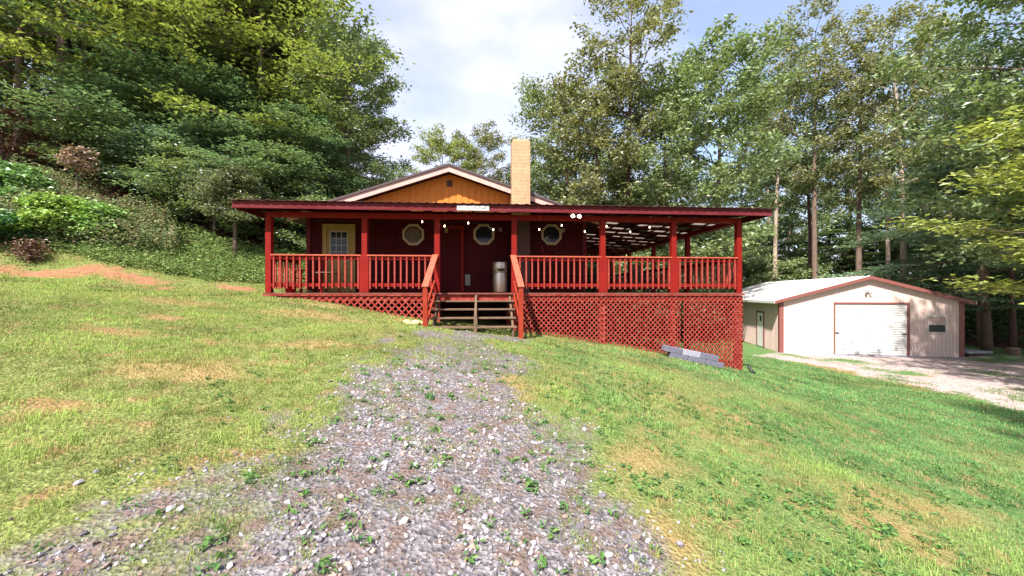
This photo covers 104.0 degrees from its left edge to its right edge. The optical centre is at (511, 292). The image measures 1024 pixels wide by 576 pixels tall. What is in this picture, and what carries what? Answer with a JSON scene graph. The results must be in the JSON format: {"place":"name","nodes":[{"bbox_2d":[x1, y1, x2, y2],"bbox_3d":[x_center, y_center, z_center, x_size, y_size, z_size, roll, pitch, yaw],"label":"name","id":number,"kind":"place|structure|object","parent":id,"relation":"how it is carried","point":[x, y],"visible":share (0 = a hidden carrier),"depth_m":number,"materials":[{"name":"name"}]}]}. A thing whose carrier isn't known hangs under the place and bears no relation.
{"place":"outdoors","nodes":[
{"label":"outdoors","id":0,"kind":"place"},
{"bbox_2d":[0,330,727,575],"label":"gravel","id":1,"kind":"structure","parent":0,"point":[532,565],"depth_m":2.52,"materials":[{"name":"grey gravel"}]},
{"bbox_2d":[0,116,1023,575],"bbox_3d":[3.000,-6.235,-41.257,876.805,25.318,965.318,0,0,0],"label":"ground","id":2,"kind":"structure","parent":0,"point":[954,380],"depth_m":3.37,"materials":[{"name":"green plant"}]},
{"bbox_2d":[0,209,48,242],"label":"weed clump","id":3,"kind":"object","parent":2,"relation":"on","point":[4,221],"visible":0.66,"depth_m":11.12,"materials":[{"name":"green plant"}]},
{"bbox_2d":[0,107,58,169],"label":"shrub","id":4,"kind":"object","parent":2,"relation":"on","point":[4,148],"visible":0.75,"depth_m":15.56,"materials":[{"name":"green plant"}]},
{"bbox_2d":[0,235,63,262],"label":"dry bush","id":5,"kind":"object","parent":2,"relation":"on","point":[30,252],"visible":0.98,"depth_m":10.81,"materials":[{"name":"brown plant"}]},
{"bbox_2d":[0,157,65,209],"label":"fern bush","id":6,"kind":"object","parent":2,"relation":"on","point":[15,175],"visible":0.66,"depth_m":12.35,"materials":[{"name":"green plant"}]},
{"bbox_2d":[0,1,112,169],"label":"slender tree","id":7,"kind":"object","parent":2,"relation":"on","point":[60,40],"visible":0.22,"depth_m":16.81,"materials":[{"name":"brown plant"}]},
{"bbox_2d":[0,190,115,235],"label":"sumac bush","id":8,"kind":"object","parent":2,"relation":"on","point":[42,203],"visible":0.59,"depth_m":11.48,"materials":[{"name":"green plant"}]},
{"bbox_2d":[0,0,127,120],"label":"forest tree","id":9,"kind":"object","parent":2,"relation":"on","point":[10,28],"visible":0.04,"depth_m":19.65,"materials":[{"name":"green plant"}]},
{"bbox_2d":[53,143,102,195],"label":"dry bush","id":10,"kind":"object","parent":2,"relation":"on","point":[76,158],"visible":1,"depth_m":13.32,"materials":[{"name":"brown plant"}]},
{"bbox_2d":[0,0,178,151],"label":"beech tree","id":11,"kind":"object","parent":2,"relation":"on","point":[17,59],"visible":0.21,"depth_m":17.44,"materials":[{"name":"green plant"}]},
{"bbox_2d":[0,152,180,257],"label":"fern patch","id":12,"kind":"object","parent":2,"relation":"on","point":[124,223],"visible":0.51,"depth_m":12.71,"materials":[{"name":"leaves"},{"name":"bark"}]},
{"bbox_2d":[56,197,136,240],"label":"fern bush","id":13,"kind":"object","parent":2,"relation":"on","point":[92,213],"visible":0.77,"depth_m":11.99,"materials":[{"name":"green plant"}]},
{"bbox_2d":[20,83,185,189],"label":"tree","id":14,"kind":"object","parent":2,"relation":"on","point":[101,156],"visible":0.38,"depth_m":15.25,"materials":[{"name":"green plant"}]},
{"bbox_2d":[0,27,284,195],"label":"beech tree","id":15,"kind":"object","parent":2,"relation":"on","point":[222,94],"visible":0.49,"depth_m":15.07,"materials":[{"name":"green plant"}]},
{"bbox_2d":[0,128,305,264],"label":"leaf litter","id":16,"kind":"object","parent":2,"relation":"on","point":[134,198],"visible":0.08,"depth_m":16.02,"materials":[{"name":"green plant"}]},
{"bbox_2d":[0,123,305,251],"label":"slope plants","id":17,"kind":"object","parent":2,"relation":"on","point":[35,159],"visible":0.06,"depth_m":15.58,"materials":[{"name":"green plant"}]},
{"bbox_2d":[3,191,305,282],"bbox_3d":[-11.733,-2.139,13.139,10.882,3.916,3.793,0,0,-5],"label":"ground cover","id":18,"kind":"object","parent":2,"relation":"on","point":[192,248],"visible":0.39,"depth_m":12.34,"materials":[{"name":"green plant"}]},
{"bbox_2d":[45,0,281,112],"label":"forest tree","id":19,"kind":"object","parent":2,"relation":"on","point":[128,32],"depth_m":19.89,"materials":[{"name":"green plant"}]},
{"bbox_2d":[0,78,331,194],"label":"hillside undergrowth","id":20,"kind":"object","parent":2,"relation":"on","point":[2,106],"visible":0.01,"depth_m":20.69,"materials":[{"name":"green plant"}]},
{"bbox_2d":[87,112,247,208],"bbox_3d":[-13.508,-4.852,16.031,4.926,3.479,4.971,0,0,16],"label":"bank shrub","id":21,"kind":"object","parent":2,"relation":"on","point":[143,146],"visible":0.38,"depth_m":14.71,"materials":[{"name":"green plant"}]},
{"bbox_2d":[121,1,230,198],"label":"slender tree","id":22,"kind":"object","parent":2,"relation":"on","point":[199,47],"visible":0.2,"depth_m":17.20,"materials":[{"name":"green plant"}]},
{"bbox_2d":[0,0,356,132],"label":"beech tree","id":23,"kind":"object","parent":2,"relation":"on","point":[16,46],"visible":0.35,"depth_m":16.26,"materials":[{"name":"green plant"}]},
{"bbox_2d":[125,137,264,227],"bbox_3d":[-11.711,-3.869,15.309,4.336,3.162,4.506,0,0,41],"label":"bank shrub","id":24,"kind":"object","parent":2,"relation":"on","point":[178,209],"visible":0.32,"depth_m":14.16,"materials":[{"name":"green plant"}]},
{"bbox_2d":[171,157,244,237],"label":"sapling","id":25,"kind":"object","parent":2,"relation":"on","point":[189,178],"visible":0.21,"depth_m":14.04,"materials":[{"name":"green plant"}]},
{"bbox_2d":[16,0,416,181],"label":"beech tree","id":26,"kind":"object","parent":2,"relation":"on","point":[313,8],"visible":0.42,"depth_m":16.40,"materials":[{"name":"green plant"}]},
{"bbox_2d":[170,162,275,259],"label":"sapling","id":27,"kind":"object","parent":2,"relation":"on","point":[222,178],"visible":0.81,"depth_m":13.02,"materials":[{"name":"green plant"}]},
{"bbox_2d":[118,0,346,100],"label":"oak tree","id":28,"kind":"object","parent":2,"relation":"on","point":[145,8],"visible":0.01,"depth_m":20.80,"materials":[{"name":"green plant"}]},
{"bbox_2d":[102,98,371,229],"bbox_3d":[-10.470,-5.091,17.514,10.506,5.388,11.250,0,0,-19],"label":"beech tree","id":29,"kind":"object","parent":2,"relation":"on","point":[251,109],"visible":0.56,"depth_m":15.47,"materials":[{"name":"green plant"}]},
{"bbox_2d":[184,111,291,195],"bbox_3d":[-12.444,-5.477,18.492,5.911,4.175,5.966,0,0,-33],"label":"bank shrub","id":30,"kind":"object","parent":2,"relation":"on","point":[260,135],"visible":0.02,"depth_m":17.86,"materials":[{"name":"green plant"}]},
{"bbox_2d":[143,0,352,131],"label":"oak tree","id":31,"kind":"object","parent":2,"relation":"on","point":[249,15],"visible":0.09,"depth_m":20.44,"materials":[{"name":"green plant"}]},
{"bbox_2d":[206,150,323,249],"bbox_3d":[-8.888,-3.471,15.609,4.371,4.191,3.896,0,0,14],"label":"shrub","id":32,"kind":"object","parent":2,"relation":"on","point":[275,171],"visible":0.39,"depth_m":14.97,"materials":[{"name":"green plant"}]},
{"bbox_2d":[199,161,340,244],"bbox_3d":[-9.483,-3.435,16.249,4.971,3.479,4.926,0,0,-25],"label":"bank shrub","id":33,"kind":"object","parent":2,"relation":"on","point":[311,184],"visible":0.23,"depth_m":15.24,"materials":[{"name":"green plant"}]},
{"bbox_2d":[161,5,381,157],"bbox_3d":[-14.931,-10.899,24.118,13.026,10.397,12.165,0,0,9],"label":"forest tree","id":34,"kind":"object","parent":2,"relation":"on","point":[277,50],"visible":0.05,"depth_m":21.87,"materials":[{"name":"green plant"}]},
{"bbox_2d":[257,190,333,252],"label":"bank shrub","id":35,"kind":"object","parent":2,"relation":"on","point":[285,242],"visible":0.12,"depth_m":14.62,"materials":[{"name":"green plant"}]},
{"bbox_2d":[268,153,379,233],"bbox_3d":[-8.995,-4.098,19.192,5.781,4.215,6.009,0,0,-8],"label":"bank shrub","id":36,"kind":"object","parent":2,"relation":"on","point":[334,167],"visible":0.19,"depth_m":18.16,"materials":[{"name":"green plant"}]},
{"bbox_2d":[277,98,387,175],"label":"forest tree","id":37,"kind":"object","parent":2,"relation":"on","point":[362,167],"visible":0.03,"depth_m":26.97,"materials":[{"name":"green plant"}]},
{"bbox_2d":[274,11,416,195],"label":"maple tree","id":38,"kind":"object","parent":2,"relation":"on","point":[344,43],"visible":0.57,"depth_m":18.58,"materials":[{"name":"green plant"}]},
{"bbox_2d":[293,23,399,171],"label":"oak tree","id":39,"kind":"object","parent":2,"relation":"on","point":[377,106],"visible":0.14,"depth_m":28.31,"materials":[{"name":"green plant"}]},
{"bbox_2d":[398,122,483,174],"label":"maple tree","id":40,"kind":"object","parent":2,"relation":"on","point":[452,147],"visible":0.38,"depth_m":38.92,"materials":[{"name":"green plant"}]},
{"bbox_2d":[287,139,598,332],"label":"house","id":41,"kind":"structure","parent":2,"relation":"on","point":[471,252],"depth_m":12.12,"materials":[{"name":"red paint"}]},
{"bbox_2d":[322,224,355,291],"bbox_3d":[-5.137,-1.030,11.867,0.940,2.020,0.083,0,0,-4],"label":"door","id":42,"kind":"structure","parent":41,"relation":"in","point":[340,239],"depth_m":11.87,"materials":[{"name":"beige paint"}]},
{"bbox_2d":[402,224,423,244],"bbox_3d":[-2.970,-1.750,12.046,0.637,0.637,0.048,0,0,-4],"label":"window","id":43,"kind":"structure","parent":41,"relation":"in","point":[412,234],"depth_m":12.04,"materials":[{"name":"beige glass"}]},
{"bbox_2d":[440,225,463,291],"bbox_3d":[-1.850,-1.030,12.130,0.770,2.020,0.047,0,0,-4],"label":"door","id":44,"kind":"structure","parent":41,"relation":"in","point":[452,242],"depth_m":12.13,"materials":[{"name":"red paint"}]},
{"bbox_2d":[473,224,493,244],"bbox_3d":[-0.857,-1.780,12.205,0.637,0.637,0.048,0,0,-4],"label":"window","id":45,"kind":"structure","parent":41,"relation":"in","point":[482,234],"depth_m":12.20,"materials":[{"name":"black glass"}]},
{"bbox_2d":[541,224,561,244],"bbox_3d":[1.218,-1.800,12.360,0.637,0.637,0.048,0,0,-4],"label":"window","id":46,"kind":"structure","parent":41,"relation":"in","point":[551,234],"depth_m":12.36,"materials":[{"name":"black glass"}]},
{"bbox_2d":[422,254,524,338],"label":"porch steps","id":47,"kind":"structure","parent":2,"relation":"on","point":[519,293],"depth_m":9.47,"materials":[{"name":"brown wood"}]},
{"bbox_2d":[439,119,511,183],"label":"maple tree","id":48,"kind":"object","parent":2,"relation":"on","point":[482,140],"visible":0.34,"depth_m":40.17,"materials":[{"name":"green plant"}]},
{"bbox_2d":[231,199,774,369],"bbox_3d":[-0.421,0.002,16.877,13.650,5.010,13.820,0,0,-4],"label":"porch","id":49,"kind":"object","parent":2,"relation":"on","point":[609,244],"visible":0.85,"depth_m":10.57,"materials":[{"name":"wood"}]},
{"bbox_2d":[294,259,327,292],"bbox_3d":[-5.573,-0.491,11.069,0.750,0.983,0.680,0,0,-43],"label":"armchair","id":50,"kind":"object","parent":49,"relation":"on","point":[316,275],"visible":0.54,"depth_m":11.05,"materials":[{"name":"red wood"}]},
{"bbox_2d":[457,205,488,210],"bbox_3d":[-0.970,-2.110,9.958,0.800,0.130,0.029,0,0,-4],"label":"house sign","id":51,"kind":"object","parent":49,"relation":"attached to","point":[471,208],"visible":1,"depth_m":9.95,"materials":[{"name":"white paint"}]},
{"bbox_2d":[315,220,668,232],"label":"string lights","id":52,"kind":"object","parent":49,"relation":"hanging from","point":[498,227],"visible":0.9,"depth_m":10.96,"materials":[{"name":"white glass"},{"name":"black plastic"}]},
{"bbox_2d":[492,262,507,292],"bbox_3d":[-0.355,-0.453,11.726,0.452,0.905,0.454,0,0,-4],"label":"trash can","id":53,"kind":"object","parent":49,"relation":"on","point":[499,276],"visible":1,"depth_m":11.54,"materials":[{"name":"metal"}]},
{"bbox_2d":[632,264,659,292],"bbox_3d":[4.373,-0.491,13.180,0.680,0.983,0.750,0,0,-39],"label":"armchair","id":54,"kind":"object","parent":49,"relation":"on","point":[639,277],"visible":0.62,"depth_m":13.26,"materials":[{"name":"brown wood"}]},
{"bbox_2d":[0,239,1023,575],"bbox_3d":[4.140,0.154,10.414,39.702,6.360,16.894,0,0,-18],"label":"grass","id":55,"kind":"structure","parent":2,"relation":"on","point":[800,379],"depth_m":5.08,"materials":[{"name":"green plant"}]},
{"bbox_2d":[21,312,1023,575],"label":"lawn weeds","id":56,"kind":"object","parent":2,"relation":"on","point":[887,528],"visible":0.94,"depth_m":3.28,"materials":[{"name":"green plant"}]},
{"bbox_2d":[536,140,599,200],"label":"forest tree","id":57,"kind":"object","parent":2,"relation":"on","point":[572,179],"visible":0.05,"depth_m":43.63,"materials":[{"name":"green plant"}]},
{"bbox_2d":[507,72,639,213],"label":"maple tree","id":58,"kind":"object","parent":2,"relation":"on","point":[531,97],"visible":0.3,"depth_m":29.10,"materials":[{"name":"green plant"}]},
{"bbox_2d":[502,33,686,326],"bbox_3d":[6.201,-7.189,28.706,12.298,19.762,10.306,0,0,21],"label":"oak tree","id":59,"kind":"object","parent":2,"relation":"on","point":[594,180],"visible":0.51,"depth_m":26.70,"materials":[{"name":"green plant"}]},
{"bbox_2d":[586,255,631,322],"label":"forest shrub","id":60,"kind":"object","parent":2,"relation":"on","point":[590,288],"visible":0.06,"depth_m":24.50,"materials":[{"name":"green plant"}]},
{"bbox_2d":[569,148,651,312],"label":"forest tree","id":61,"kind":"object","parent":2,"relation":"on","point":[605,159],"visible":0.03,"depth_m":40.61,"materials":[{"name":"green plant"}]},
{"bbox_2d":[589,248,666,328],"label":"forest shrub","id":62,"kind":"object","parent":2,"relation":"on","point":[644,254],"visible":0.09,"depth_m":25.42,"materials":[{"name":"green plant"}]},
{"bbox_2d":[569,0,693,330],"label":"poplar tree","id":63,"kind":"object","parent":2,"relation":"on","point":[653,14],"visible":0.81,"depth_m":25.39,"materials":[{"name":"green plant"}]},
{"bbox_2d":[601,173,693,333],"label":"maple tree","id":64,"kind":"object","parent":2,"relation":"on","point":[614,201],"visible":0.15,"depth_m":26.70,"materials":[{"name":"green plant"}]},
{"bbox_2d":[615,248,726,331],"bbox_3d":[11.003,0.211,27.128,7.511,6.586,7.226,0,0,-42],"label":"forest shrub","id":65,"kind":"object","parent":2,"relation":"on","point":[681,254],"visible":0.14,"depth_m":25.66,"materials":[{"name":"green plant"}]},
{"bbox_2d":[576,55,774,337],"bbox_3d":[10.585,-6.166,27.055,11.701,19.068,11.569,0,0,27],"label":"maple tree","id":66,"kind":"object","parent":2,"relation":"on","point":[687,145],"visible":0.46,"depth_m":24.60,"materials":[{"name":"green plant"}]},
{"bbox_2d":[644,154,735,251],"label":"forest tree","id":67,"kind":"object","parent":2,"relation":"on","point":[669,164],"visible":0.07,"depth_m":40.03,"materials":[{"name":"green plant"}]},
{"bbox_2d":[615,11,820,339],"bbox_3d":[14.271,-7.197,27.723,13.966,21.542,10.545,0,0,-36],"label":"oak tree","id":68,"kind":"object","parent":2,"relation":"on","point":[748,73],"visible":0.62,"depth_m":25.02,"materials":[{"name":"green plant"}]},
{"bbox_2d":[699,166,800,280],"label":"forest tree","id":69,"kind":"object","parent":2,"relation":"on","point":[786,222],"visible":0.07,"depth_m":41.85,"materials":[{"name":"green plant"}]},
{"bbox_2d":[721,205,782,292],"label":"maple tree","id":70,"kind":"object","parent":2,"relation":"on","point":[760,277],"visible":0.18,"depth_m":35.79,"materials":[{"name":"green plant"}]},
{"bbox_2d":[724,83,802,262],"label":"forest tree","id":71,"kind":"object","parent":2,"relation":"on","point":[762,164],"visible":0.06,"depth_m":49.64,"materials":[{"name":"green plant"}]},
{"bbox_2d":[731,228,819,282],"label":"forest tree","id":72,"kind":"object","parent":2,"relation":"on","point":[792,244],"visible":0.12,"depth_m":44.04,"materials":[{"name":"green plant"}]},
{"bbox_2d":[742,255,832,282],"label":"forest shrub","id":73,"kind":"object","parent":2,"relation":"on","point":[783,268],"visible":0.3,"depth_m":35.86,"materials":[{"name":"green plant"}]},
{"bbox_2d":[728,19,852,281],"bbox_3d":[23.854,-9.502,35.767,8.904,25.904,9.886,0,0,-34],"label":"poplar tree","id":74,"kind":"object","parent":2,"relation":"on","point":[777,182],"visible":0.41,"depth_m":34.41,"materials":[{"name":"green plant"}]},
{"bbox_2d":[759,259,840,280],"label":"forest shrub","id":75,"kind":"object","parent":2,"relation":"on","point":[822,271],"visible":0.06,"depth_m":36.77,"materials":[{"name":"green plant"}]},
{"bbox_2d":[748,71,852,279],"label":"poplar tree","id":76,"kind":"object","parent":2,"relation":"on","point":[808,187],"visible":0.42,"depth_m":35.09,"materials":[{"name":"green plant"}]},
{"bbox_2d":[744,144,856,264],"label":"forest tree","id":77,"kind":"object","parent":2,"relation":"on","point":[820,222],"visible":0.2,"depth_m":47.19,"materials":[{"name":"green plant"}]},
{"bbox_2d":[587,261,1023,344],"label":"undergrowth","id":78,"kind":"object","parent":2,"relation":"on","point":[1001,319],"visible":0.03,"depth_m":27.03,"materials":[{"name":"green plant"}]},
{"bbox_2d":[758,0,879,278],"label":"poplar tree","id":79,"kind":"object","parent":2,"relation":"on","point":[827,49],"visible":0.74,"depth_m":32.87,"materials":[{"name":"green plant"}]},
{"bbox_2d":[779,149,898,273],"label":"forest tree","id":80,"kind":"object","parent":2,"relation":"on","point":[841,225],"visible":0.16,"depth_m":49.61,"materials":[{"name":"green plant"}]},
{"bbox_2d":[719,276,976,357],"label":"garage","id":81,"kind":"structure","parent":2,"relation":"on","point":[864,316],"depth_m":20.93,"materials":[{"name":"white metal"}]},
{"bbox_2d":[756,311,763,347],"bbox_3d":[14.929,2.165,24.044,0.049,2.110,1.030,0,0,11],"label":"door","id":82,"kind":"structure","parent":81,"relation":"in","point":[759,314],"depth_m":24.00,"materials":[{"name":"white paint"}]},
{"bbox_2d":[834,302,909,355],"bbox_3d":[18.649,1.870,20.801,3.410,2.740,0.100,0,0,11],"label":"roll up door","id":83,"kind":"structure","parent":81,"relation":"in","point":[860,328],"depth_m":20.79,"materials":[{"name":"white metal"}]},
{"bbox_2d":[927,316,946,332],"bbox_3d":[21.467,1.600,20.208,0.820,0.880,0.044,0,0,11],"label":"window","id":84,"kind":"structure","parent":81,"relation":"in","point":[935,324],"depth_m":20.20,"materials":[{"name":"grey glass"}]},
{"bbox_2d":[802,228,897,280],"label":"forest tree","id":85,"kind":"object","parent":2,"relation":"on","point":[850,234],"visible":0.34,"depth_m":45.63,"materials":[{"name":"green plant"}]},
{"bbox_2d":[812,81,891,274],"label":"forest tree","id":86,"kind":"object","parent":2,"relation":"on","point":[847,191],"visible":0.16,"depth_m":51.68,"materials":[{"name":"green plant"}]},
{"bbox_2d":[684,196,1021,290],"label":"woods","id":87,"kind":"object","parent":2,"relation":"on","point":[832,249],"visible":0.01,"depth_m":47.46,"materials":[{"name":"green plant"}]},
{"bbox_2d":[794,40,917,276],"bbox_3d":[28.418,-7.996,33.374,8.566,23.051,7.784,0,0,-42],"label":"poplar tree","id":88,"kind":"object","parent":2,"relation":"on","point":[848,201],"visible":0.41,"depth_m":32.45,"materials":[{"name":"green plant"}]},
{"bbox_2d":[820,145,926,277],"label":"forest tree","id":89,"kind":"object","parent":2,"relation":"on","point":[871,205],"visible":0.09,"depth_m":51.49,"materials":[{"name":"green plant"}]},
{"bbox_2d":[830,236,936,281],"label":"forest tree","id":90,"kind":"object","parent":2,"relation":"on","point":[893,245],"visible":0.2,"depth_m":43.97,"materials":[{"name":"green plant"}]},
{"bbox_2d":[834,42,951,279],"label":"poplar tree","id":91,"kind":"object","parent":2,"relation":"on","point":[887,245],"visible":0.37,"depth_m":31.74,"materials":[{"name":"green plant"}]},
{"bbox_2d":[850,140,960,274],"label":"forest tree","id":92,"kind":"object","parent":2,"relation":"on","point":[871,213],"visible":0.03,"depth_m":47.20,"materials":[{"name":"green plant"}]},
{"bbox_2d":[817,0,995,282],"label":"poplar tree","id":93,"kind":"object","parent":2,"relation":"on","point":[896,24],"visible":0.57,"depth_m":29.79,"materials":[{"name":"green plant"}]},
{"bbox_2d":[862,240,960,290],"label":"forest tree","id":94,"kind":"object","parent":2,"relation":"on","point":[911,254],"visible":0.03,"depth_m":42.30,"materials":[{"name":"green plant"}]},
{"bbox_2d":[807,127,1023,346],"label":"beech tree","id":95,"kind":"object","parent":2,"relation":"on","point":[918,237],"visible":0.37,"depth_m":24.89,"materials":[{"name":"green plant"}]},
{"bbox_2d":[861,0,1023,271],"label":"oak tree","id":96,"kind":"object","parent":2,"relation":"on","point":[998,100],"visible":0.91,"depth_m":19.19,"materials":[{"name":"green plant"}]},
{"bbox_2d":[878,16,1010,295],"bbox_3d":[33.706,-8.837,30.928,7.933,24.780,8.032,0,0,-11],"label":"poplar tree","id":97,"kind":"object","parent":2,"relation":"on","point":[927,124],"visible":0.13,"depth_m":31.19,"materials":[{"name":"green plant"}]},
{"bbox_2d":[873,105,1023,303],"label":"maple tree","id":98,"kind":"object","parent":2,"relation":"on","point":[1015,173],"visible":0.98,"depth_m":14.72,"materials":[{"name":"green plant"}]},
{"bbox_2d":[877,210,1023,335],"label":"forest tree","id":99,"kind":"object","parent":2,"relation":"on","point":[931,252],"visible":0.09,"depth_m":32.28,"materials":[{"name":"green plant"}]},
{"bbox_2d":[878,84,1023,327],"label":"forest tree","id":100,"kind":"object","parent":2,"relation":"on","point":[924,210],"visible":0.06,"depth_m":37.20,"materials":[{"name":"green plant"}]},
{"bbox_2d":[891,233,1019,297],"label":"forest tree","id":101,"kind":"object","parent":2,"relation":"on","point":[921,255],"visible":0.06,"depth_m":37.78,"materials":[{"name":"green plant"}]},
{"bbox_2d":[905,9,1023,350],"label":"tree","id":102,"kind":"object","parent":2,"relation":"on","point":[986,339],"visible":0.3,"depth_m":22.50,"materials":[{"name":"green plant"}]},
{"bbox_2d":[928,215,1023,311],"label":"beech tree","id":103,"kind":"object","parent":2,"relation":"on","point":[1017,305],"visible":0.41,"depth_m":22.22,"materials":[{"name":"green plant"}]},
{"bbox_2d":[932,43,1023,347],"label":"locust tree","id":104,"kind":"object","parent":2,"relation":"on","point":[1012,333],"visible":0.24,"depth_m":21.86,"materials":[{"name":"green plant"}]},
{"bbox_2d":[932,191,1023,315],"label":"forest tree","id":105,"kind":"object","parent":2,"relation":"on","point":[1004,274],"visible":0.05,"depth_m":27.82,"materials":[{"name":"green plant"}]},
{"bbox_2d":[933,88,1023,329],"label":"forest tree","id":106,"kind":"object","parent":2,"relation":"on","point":[952,192],"visible":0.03,"depth_m":34.53,"materials":[{"name":"green plant"}]},
{"bbox_2d":[13,0,1023,278],"label":"sky","id":107,"kind":"structure","parent":0,"point":[468,56],"materials":[{"name":"white"}]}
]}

